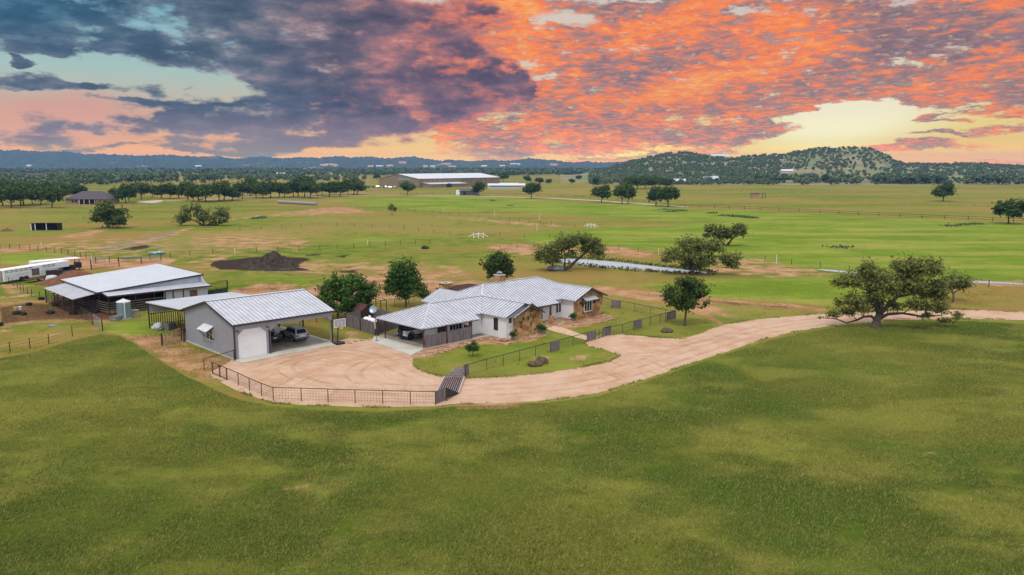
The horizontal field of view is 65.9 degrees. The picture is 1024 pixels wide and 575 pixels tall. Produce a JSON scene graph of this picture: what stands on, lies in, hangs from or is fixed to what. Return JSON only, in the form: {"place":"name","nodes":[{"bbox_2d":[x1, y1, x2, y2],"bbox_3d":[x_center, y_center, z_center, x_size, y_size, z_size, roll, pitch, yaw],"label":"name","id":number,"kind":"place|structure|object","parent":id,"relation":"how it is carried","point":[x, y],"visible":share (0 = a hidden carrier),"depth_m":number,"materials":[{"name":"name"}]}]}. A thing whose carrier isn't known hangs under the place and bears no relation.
{"place":"outdoors","nodes":[
{"label":"outdoors","id":0,"kind":"place"},
{"bbox_2d":[65,191,119,203],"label":"brown house","id":1,"kind":"structure","parent":0,"point":[86,197],"depth_m":445.82,"materials":[{"name":"beige stone"}]},
{"bbox_2d":[251,267,307,270],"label":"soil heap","id":2,"kind":"object","parent":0,"point":[277,269],"visible":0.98,"depth_m":166.10,"materials":[{"name":"soil"}]},
{"bbox_2d":[0,149,626,169],"bbox_3d":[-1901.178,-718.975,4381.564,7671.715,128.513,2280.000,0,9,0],"label":"hills","id":3,"kind":"structure","parent":0,"point":[37,160],"depth_m":3980.52,"materials":[{"name":"plant"}]},
{"bbox_2d":[165,195,687,206],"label":"road","id":4,"kind":"structure","parent":0,"point":[483,196],"depth_m":520.86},
{"bbox_2d":[488,183,525,188],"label":"barn","id":5,"kind":"structure","parent":0,"point":[505,185],"depth_m":718.49,"materials":[{"name":"white metal"}]},
{"bbox_2d":[0,170,1023,574],"bbox_3d":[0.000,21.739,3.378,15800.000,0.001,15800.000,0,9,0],"label":"ground","id":6,"kind":"structure","parent":0,"point":[990,250],"depth_m":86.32,"materials":[{"name":"plant"}]},
{"bbox_2d":[0,184,29,207],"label":"oak tree","id":7,"kind":"object","parent":6,"relation":"on","point":[14,194],"visible":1,"depth_m":407.64,"materials":[{"name":"green plant"}]},
{"bbox_2d":[0,179,37,205],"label":"oak tree","id":8,"kind":"object","parent":6,"relation":"on","point":[30,188],"visible":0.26,"depth_m":426.32,"materials":[{"name":"green plant"}]},
{"bbox_2d":[0,260,68,281],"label":"livestock trailer","id":9,"kind":"object","parent":6,"relation":"on","point":[20,273],"visible":0.9,"depth_m":152.36,"materials":[{"name":"white paint"}]},
{"bbox_2d":[0,326,72,352],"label":"wire fence","id":10,"kind":"object","parent":6,"relation":"on","point":[40,339],"visible":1,"depth_m":96.73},
{"bbox_2d":[32,177,50,186],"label":"woodland tree","id":11,"kind":"object","parent":6,"relation":"on","point":[45,181],"visible":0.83,"depth_m":639.30,"materials":[{"name":"green plant"}]},
{"bbox_2d":[30,223,61,230],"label":"field shelter","id":12,"kind":"object","parent":6,"relation":"on","point":[46,226],"visible":1,"depth_m":270.26,"materials":[{"name":"grey metal"}]},
{"bbox_2d":[36,181,67,207],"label":"oak tree","id":13,"kind":"object","parent":6,"relation":"on","point":[46,192],"visible":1,"depth_m":407.61,"materials":[{"name":"green plant"}]},
{"bbox_2d":[29,257,81,269],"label":"covered trailer","id":14,"kind":"object","parent":6,"relation":"on","point":[77,264],"visible":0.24,"depth_m":163.87,"materials":[{"name":"white paint"}]},
{"bbox_2d":[46,265,75,275],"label":"flatbed trailer","id":15,"kind":"object","parent":6,"relation":"on","point":[57,272],"visible":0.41,"depth_m":156.46,"materials":[{"name":"black metal"}]},
{"bbox_2d":[50,181,72,200],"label":"oak tree","id":16,"kind":"object","parent":6,"relation":"on","point":[68,191],"visible":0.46,"depth_m":487.40,"materials":[{"name":"green plant"}]},
{"bbox_2d":[36,270,92,285],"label":"soil heap","id":17,"kind":"object","parent":6,"relation":"on","point":[54,281],"visible":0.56,"depth_m":146.78,"materials":[{"name":"soil"}]},
{"bbox_2d":[71,184,85,194],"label":"oak tree","id":18,"kind":"object","parent":6,"relation":"on","point":[77,189],"visible":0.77,"depth_m":502.63,"materials":[{"name":"green plant"}]},
{"bbox_2d":[83,199,132,227],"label":"oak tree","id":19,"kind":"object","parent":6,"relation":"on","point":[109,214],"visible":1,"depth_m":274.63,"materials":[{"name":"green plant"}]},
{"bbox_2d":[116,298,131,319],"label":"water tank","id":20,"kind":"object","parent":6,"relation":"on","point":[123,306],"visible":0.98,"depth_m":113.66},
{"bbox_2d":[113,180,137,202],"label":"oak tree","id":21,"kind":"object","parent":6,"relation":"on","point":[123,191],"visible":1,"depth_m":453.62,"materials":[{"name":"green plant"}]},
{"bbox_2d":[44,263,211,314],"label":"stable","id":22,"kind":"structure","parent":6,"relation":"on","point":[141,284],"depth_m":125.66,"materials":[{"name":"metal"}]},
{"bbox_2d":[129,180,152,198],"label":"oak tree","id":23,"kind":"object","parent":6,"relation":"on","point":[143,188],"visible":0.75,"depth_m":507.98,"materials":[{"name":"green plant"}]},
{"bbox_2d":[151,322,162,330],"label":"sack","id":24,"kind":"object","parent":6,"relation":"on","point":[157,326],"visible":0.98,"depth_m":105.75,"materials":[{"name":"plastic"}]},
{"bbox_2d":[150,184,166,198],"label":"oak tree","id":25,"kind":"object","parent":6,"relation":"on","point":[156,190],"visible":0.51,"depth_m":517.24,"materials":[{"name":"green plant"}]},
{"bbox_2d":[159,180,178,198],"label":"oak tree","id":26,"kind":"object","parent":6,"relation":"on","point":[170,189],"visible":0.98,"depth_m":512.65,"materials":[{"name":"green plant"}]},
{"bbox_2d":[163,322,175,330],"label":"pallet","id":27,"kind":"object","parent":6,"relation":"on","point":[168,326],"visible":0.92,"depth_m":106.25,"materials":[{"name":"grey wood"}]},
{"bbox_2d":[161,330,184,345],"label":"tube gate","id":28,"kind":"structure","parent":6,"relation":"on","point":[183,333],"depth_m":98.03,"materials":[{"name":"brown metal"}]},
{"bbox_2d":[174,179,194,199],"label":"oak tree","id":29,"kind":"object","parent":6,"relation":"on","point":[182,186],"visible":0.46,"depth_m":490.79,"materials":[{"name":"green plant"}]},
{"bbox_2d":[183,184,195,201],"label":"oak tree","id":30,"kind":"object","parent":6,"relation":"on","point":[189,191],"visible":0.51,"depth_m":474.67,"materials":[{"name":"green plant"}]},
{"bbox_2d":[171,201,231,225],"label":"mesquite tree","id":31,"kind":"object","parent":6,"relation":"on","point":[200,215],"visible":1,"depth_m":286.65,"materials":[{"name":"green plant"}]},
{"bbox_2d":[193,182,220,201],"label":"oak tree","id":32,"kind":"object","parent":6,"relation":"on","point":[205,191],"visible":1,"depth_m":468.02,"materials":[{"name":"green plant"}]},
{"bbox_2d":[208,280,227,294],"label":"green pen","id":33,"kind":"object","parent":6,"relation":"on","point":[217,290],"visible":0.56,"depth_m":132.67,"materials":[{"name":"metal"}]},
{"bbox_2d":[203,350,234,369],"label":"pipe fence","id":34,"kind":"object","parent":6,"relation":"on","point":[219,356],"visible":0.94,"depth_m":87.38,"materials":[{"name":"metal"}]},
{"bbox_2d":[209,178,230,200],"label":"oak tree","id":35,"kind":"object","parent":6,"relation":"on","point":[224,188],"visible":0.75,"depth_m":476.98,"materials":[{"name":"green plant"}]},
{"bbox_2d":[221,187,243,200],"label":"oak tree","id":36,"kind":"object","parent":6,"relation":"on","point":[234,192],"visible":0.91,"depth_m":484.42,"materials":[{"name":"green plant"}]},
{"bbox_2d":[145,289,335,362],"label":"garage","id":37,"kind":"structure","parent":6,"relation":"on","point":[242,326],"depth_m":95.07,"materials":[{"name":"metal"}]},
{"bbox_2d":[238,327,266,358],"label":"roller door","id":38,"kind":"structure","parent":37,"relation":"in","point":[252,341],"depth_m":91.19,"materials":[{"name":"white paint"}]},
{"bbox_2d":[270,329,281,341],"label":"pickup","id":39,"kind":"object","parent":37,"relation":"on","point":[276,336],"visible":0.27,"depth_m":97.83,"materials":[{"name":"black paint"}]},
{"bbox_2d":[279,325,308,341],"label":"suv","id":40,"kind":"object","parent":37,"relation":"on","point":[297,332],"visible":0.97,"depth_m":99.06,"materials":[{"name":"silver metal"}]},
{"bbox_2d":[231,179,254,198],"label":"oak tree","id":41,"kind":"object","parent":6,"relation":"on","point":[245,187],"visible":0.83,"depth_m":512.25,"materials":[{"name":"green plant"}]},
{"bbox_2d":[237,260,263,269],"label":"soil heap","id":42,"kind":"object","parent":6,"relation":"on","point":[250,264],"visible":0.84,"depth_m":167.70,"materials":[{"name":"soil"}]},
{"bbox_2d":[242,175,258,195],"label":"oak tree","id":43,"kind":"object","parent":6,"relation":"on","point":[250,181],"visible":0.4,"depth_m":564.86,"materials":[{"name":"green plant"}]},
{"bbox_2d":[254,184,271,197],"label":"oak tree","id":44,"kind":"object","parent":6,"relation":"on","point":[262,189],"visible":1,"depth_m":520.38,"materials":[{"name":"green plant"}]},
{"bbox_2d":[256,179,280,197],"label":"oak tree","id":45,"kind":"object","parent":6,"relation":"on","point":[274,186],"visible":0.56,"depth_m":528.98,"materials":[{"name":"green plant"}]},
{"bbox_2d":[256,251,299,267],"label":"soil heap","id":46,"kind":"object","parent":6,"relation":"on","point":[273,259],"visible":0.72,"depth_m":170.32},
{"bbox_2d":[277,181,293,196],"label":"oak tree","id":47,"kind":"object","parent":6,"relation":"on","point":[285,187],"visible":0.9,"depth_m":535.72,"materials":[{"name":"green plant"}]},
{"bbox_2d":[149,239,429,257],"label":"wire fence","id":48,"kind":"object","parent":6,"relation":"on","point":[285,248],"visible":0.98,"depth_m":202.34,"materials":[{"name":"metal"}]},
{"bbox_2d":[0,167,605,174],"bbox_3d":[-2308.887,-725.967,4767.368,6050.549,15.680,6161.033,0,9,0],"label":"woodland","id":49,"kind":"object","parent":6,"relation":"on","point":[555,170],"visible":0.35,"depth_m":2122.96,"materials":[{"name":"plant"}]},
{"bbox_2d":[291,172,316,197],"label":"oak tree","id":50,"kind":"object","parent":6,"relation":"on","point":[296,182],"visible":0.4,"depth_m":532.60,"materials":[{"name":"green plant"}]},
{"bbox_2d":[299,179,320,197],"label":"oak tree","id":51,"kind":"object","parent":6,"relation":"on","point":[309,187],"visible":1,"depth_m":519.06,"materials":[{"name":"green plant"}]},
{"bbox_2d":[318,181,340,196],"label":"oak tree","id":52,"kind":"object","parent":6,"relation":"on","point":[329,187],"visible":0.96,"depth_m":547.86,"materials":[{"name":"green plant"}]},
{"bbox_2d":[311,268,358,318],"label":"yard tree","id":53,"kind":"object","parent":6,"relation":"on","point":[340,289],"visible":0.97,"depth_m":112.24,"materials":[{"name":"green plant"}]},
{"bbox_2d":[334,180,350,195],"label":"oak tree","id":54,"kind":"object","parent":6,"relation":"on","point":[344,185],"visible":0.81,"depth_m":554.58,"materials":[{"name":"green plant"}]},
{"bbox_2d":[349,179,368,194],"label":"oak tree","id":55,"kind":"object","parent":6,"relation":"on","point":[359,185],"visible":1,"depth_m":575.86,"materials":[{"name":"green plant"}]},
{"bbox_2d":[351,303,372,317],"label":"playhouse","id":56,"kind":"object","parent":6,"relation":"on","point":[364,311],"visible":0.68,"depth_m":112.58,"materials":[{"name":"brown wood"}]},
{"bbox_2d":[340,270,385,313],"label":"yard tree","id":57,"kind":"object","parent":6,"relation":"on","point":[367,294],"visible":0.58,"depth_m":114.95,"materials":[{"name":"green plant"}]},
{"bbox_2d":[346,309,398,335],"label":"plank enclosure","id":58,"kind":"object","parent":6,"relation":"on","point":[355,320],"visible":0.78,"depth_m":106.26,"materials":[{"name":"wood"}]},
{"bbox_2d":[240,222,570,237],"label":"wire fence","id":59,"kind":"object","parent":6,"relation":"on","point":[406,226],"visible":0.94,"depth_m":263.98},
{"bbox_2d":[379,255,432,306],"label":"yard tree","id":60,"kind":"object","parent":6,"relation":"on","point":[402,281],"visible":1,"depth_m":121.97,"materials":[{"name":"green plant"}]},
{"bbox_2d":[398,180,416,194],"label":"oak tree","id":61,"kind":"object","parent":6,"relation":"on","point":[404,185],"visible":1,"depth_m":573.72,"materials":[{"name":"green plant"}]},
{"bbox_2d":[379,173,499,187],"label":"arena","id":62,"kind":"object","parent":6,"relation":"on","point":[434,180],"visible":0.91,"depth_m":792.36,"materials":[{"name":"beige metal"}]},
{"bbox_2d":[459,189,477,194],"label":"storage shed","id":63,"kind":"structure","parent":6,"relation":"on","point":[466,192],"depth_m":576.62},
{"bbox_2d":[464,340,480,355],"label":"sapling","id":64,"kind":"object","parent":6,"relation":"on","point":[473,347],"visible":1,"depth_m":91.25,"materials":[{"name":"green plant"}]},
{"bbox_2d":[411,332,546,358],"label":"garden bed","id":65,"kind":"object","parent":6,"relation":"on","point":[443,348],"visible":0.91,"depth_m":98.83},
{"bbox_2d":[471,180,486,192],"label":"oak tree","id":66,"kind":"object","parent":6,"relation":"on","point":[478,187],"visible":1,"depth_m":563.89,"materials":[{"name":"green plant"}]},
{"bbox_2d":[371,271,607,354],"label":"ranch house","id":67,"kind":"structure","parent":6,"relation":"on","point":[447,313],"depth_m":103.44,"materials":[{"name":"white paint"}]},
{"bbox_2d":[397,325,422,339],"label":"off roader","id":68,"kind":"object","parent":67,"relation":"on","point":[405,332],"visible":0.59,"depth_m":99.73,"materials":[{"name":"black paint"}]},
{"bbox_2d":[584,300,592,312],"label":"window","id":69,"kind":"structure","parent":67,"relation":"in","point":[588,305],"depth_m":114.99,"materials":[{"name":"glass"}]},
{"bbox_2d":[478,249,517,278],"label":"yard tree","id":70,"kind":"object","parent":6,"relation":"on","point":[495,263],"visible":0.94,"depth_m":147.49,"materials":[{"name":"green plant"}]},
{"bbox_2d":[0,146,1023,184],"bbox_3d":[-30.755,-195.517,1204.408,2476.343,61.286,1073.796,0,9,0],"label":"woodland","id":71,"kind":"object","parent":6,"relation":"on","point":[725,174],"visible":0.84,"depth_m":1287.20,"materials":[{"name":"plant"}]},
{"bbox_2d":[0,279,1023,377],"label":"grass","id":72,"kind":"structure","parent":6,"relation":"on","point":[485,346],"depth_m":114.94,"materials":[{"name":"plant"}]},
{"bbox_2d":[463,330,594,376],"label":"pipe fence","id":73,"kind":"object","parent":6,"relation":"on","point":[555,345],"visible":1,"depth_m":92.37,"materials":[{"name":"metal"}]},
{"bbox_2d":[522,181,542,197],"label":"oak tree","id":74,"kind":"object","parent":6,"relation":"on","point":[530,188],"visible":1,"depth_m":521.44,"materials":[{"name":"green plant"}]},
{"bbox_2d":[527,361,542,366],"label":"boulder","id":75,"kind":"object","parent":6,"relation":"on","point":[535,363],"visible":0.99,"depth_m":87.13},
{"bbox_2d":[547,265,563,270],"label":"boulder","id":76,"kind":"object","parent":6,"relation":"on","point":[555,268],"visible":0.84,"depth_m":165.38,"materials":[{"name":"stone"}]},
{"bbox_2d":[530,228,609,269],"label":"willow tree","id":77,"kind":"object","parent":6,"relation":"on","point":[547,253],"visible":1,"depth_m":164.78,"materials":[{"name":"green plant"}]},
{"bbox_2d":[574,314,614,324],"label":"garden bed","id":78,"kind":"object","parent":6,"relation":"on","point":[594,319],"visible":1,"depth_m":113.51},
{"bbox_2d":[590,184,613,201],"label":"oak tree","id":79,"kind":"object","parent":6,"relation":"on","point":[602,192],"visible":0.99,"depth_m":465.72,"materials":[{"name":"green plant"}]},
{"bbox_2d":[611,181,632,203],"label":"oak tree","id":80,"kind":"object","parent":6,"relation":"on","point":[619,190],"visible":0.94,"depth_m":447.54,"materials":[{"name":"green plant"}]},
{"bbox_2d":[620,181,636,203],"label":"oak tree","id":81,"kind":"object","parent":6,"relation":"on","point":[630,188],"visible":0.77,"depth_m":447.62,"materials":[{"name":"green plant"}]},
{"bbox_2d":[545,255,718,274],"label":"weeds","id":82,"kind":"object","parent":6,"relation":"on","point":[663,271],"visible":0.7,"depth_m":170.66,"materials":[{"name":"green plant"}]},
{"bbox_2d":[602,297,673,314],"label":"pipe fence","id":83,"kind":"object","parent":6,"relation":"on","point":[616,303],"visible":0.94,"depth_m":122.05,"materials":[{"name":"metal"}]},
{"bbox_2d":[629,175,647,188],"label":"oak tree","id":84,"kind":"object","parent":6,"relation":"on","point":[639,180],"visible":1,"depth_m":713.52,"materials":[{"name":"green plant"}]},
{"bbox_2d":[603,310,675,335],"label":"pipe fence","id":85,"kind":"object","parent":6,"relation":"on","point":[638,323],"visible":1,"depth_m":107.14,"materials":[{"name":"metal"}]},
{"bbox_2d":[645,174,659,187],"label":"oak tree","id":86,"kind":"object","parent":6,"relation":"on","point":[652,180],"visible":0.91,"depth_m":728.93,"materials":[{"name":"green plant"}]},
{"bbox_2d":[645,184,661,205],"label":"oak tree","id":87,"kind":"object","parent":6,"relation":"on","point":[652,193],"visible":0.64,"depth_m":426.44,"materials":[{"name":"green plant"}]},
{"bbox_2d":[659,178,674,185],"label":"oak tree","id":88,"kind":"object","parent":6,"relation":"on","point":[665,181],"visible":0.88,"depth_m":744.97,"materials":[{"name":"green plant"}]},
{"bbox_2d":[655,183,680,206],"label":"oak tree","id":89,"kind":"object","parent":6,"relation":"on","point":[669,193],"visible":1,"depth_m":414.77,"materials":[{"name":"green plant"}]},
{"bbox_2d":[656,274,715,325],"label":"oak tree","id":90,"kind":"object","parent":6,"relation":"on","point":[691,289],"visible":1,"depth_m":107.87,"materials":[{"name":"green plant"}]},
{"bbox_2d":[660,231,743,274],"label":"oak tree","id":91,"kind":"object","parent":6,"relation":"on","point":[690,258],"visible":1,"depth_m":158.29,"materials":[{"name":"green plant"}]},
{"bbox_2d":[702,222,752,245],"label":"tree","id":92,"kind":"object","parent":6,"relation":"on","point":[721,233],"visible":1,"depth_m":215.59,"materials":[{"name":"green plant"}]},
{"bbox_2d":[502,241,1022,287],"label":"wire fence","id":93,"kind":"object","parent":6,"relation":"on","point":[790,262],"visible":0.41,"depth_m":175.41,"materials":[{"name":"metal"}]},
{"bbox_2d":[657,208,989,248],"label":"weeds","id":94,"kind":"object","parent":6,"relation":"on","point":[746,216],"visible":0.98,"depth_m":327.93,"materials":[{"name":"plant"}]},
{"bbox_2d":[660,203,1020,221],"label":"pipe fence","id":95,"kind":"object","parent":6,"relation":"on","point":[944,217],"visible":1,"depth_m":349.85,"materials":[{"name":"metal"}]},
{"bbox_2d":[816,251,965,327],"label":"live oak tree","id":96,"kind":"object","parent":6,"relation":"on","point":[898,283],"visible":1,"depth_m":106.58,"materials":[{"name":"green plant"}]},
{"bbox_2d":[930,182,957,200],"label":"oak tree","id":97,"kind":"object","parent":6,"relation":"on","point":[943,190],"visible":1,"depth_m":477.27,"materials":[{"name":"green plant"}]},
{"bbox_2d":[938,269,979,301],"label":"mesquite tree","id":98,"kind":"object","parent":6,"relation":"on","point":[962,283],"visible":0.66,"depth_m":127.54,"materials":[{"name":"green plant"}]},
{"bbox_2d":[981,173,996,184],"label":"woodland tree","id":99,"kind":"object","parent":6,"relation":"on","point":[989,177],"visible":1,"depth_m":881.72,"materials":[{"name":"green plant"}]},
{"bbox_2d":[991,198,1023,223],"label":"oak tree","id":100,"kind":"object","parent":6,"relation":"on","point":[1011,208],"visible":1,"depth_m":295.24,"materials":[{"name":"green plant"}]},
{"bbox_2d":[0,0,1023,164],"label":"sky","id":101,"kind":"structure","parent":0,"point":[932,81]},
{"bbox_2d":[543,318,577,329],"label":"patio","id":102,"kind":"structure","parent":0,"point":[560,321],"depth_m":111.33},
{"bbox_2d":[547,326,586,339],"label":"path","id":103,"kind":"structure","parent":0,"point":[562,330],"depth_m":105.29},
{"bbox_2d":[211,307,1023,407],"bbox_3d":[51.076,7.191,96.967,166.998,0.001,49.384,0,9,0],"label":"driveway","id":104,"kind":"structure","parent":0,"point":[366,365],"depth_m":85.46,"materials":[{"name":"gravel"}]},
{"bbox_2d":[211,362,227,379],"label":"pipe gate","id":105,"kind":"structure","parent":104,"relation":"on","point":[219,372],"depth_m":82.75,"materials":[{"name":"metal"}]},
{"bbox_2d":[226,368,435,404],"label":"pipe fence","id":106,"kind":"object","parent":104,"relation":"on","point":[327,391],"visible":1,"depth_m":74.04,"materials":[{"name":"metal"}]},
{"bbox_2d":[332,318,345,344],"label":"basketball hoop","id":107,"kind":"object","parent":104,"relation":"on","point":[338,323],"visible":1,"depth_m":98.03,"materials":[{"name":"white plastic"}]},
{"bbox_2d":[436,366,464,403],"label":"cattle guard","id":108,"kind":"object","parent":104,"relation":"on","point":[447,386],"visible":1,"depth_m":79.49,"materials":[{"name":"grey metal"}]},
{"bbox_2d":[561,259,709,272],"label":"pond","id":109,"kind":"structure","parent":0,"point":[610,263],"depth_m":174.42,"materials":[{"name":"grey liquid"}]},
{"bbox_2d":[560,148,1023,184],"bbox_3d":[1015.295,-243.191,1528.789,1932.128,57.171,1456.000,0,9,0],"label":"hills","id":110,"kind":"structure","parent":0,"point":[802,170],"depth_m":1273.94,"materials":[{"name":"plant"}]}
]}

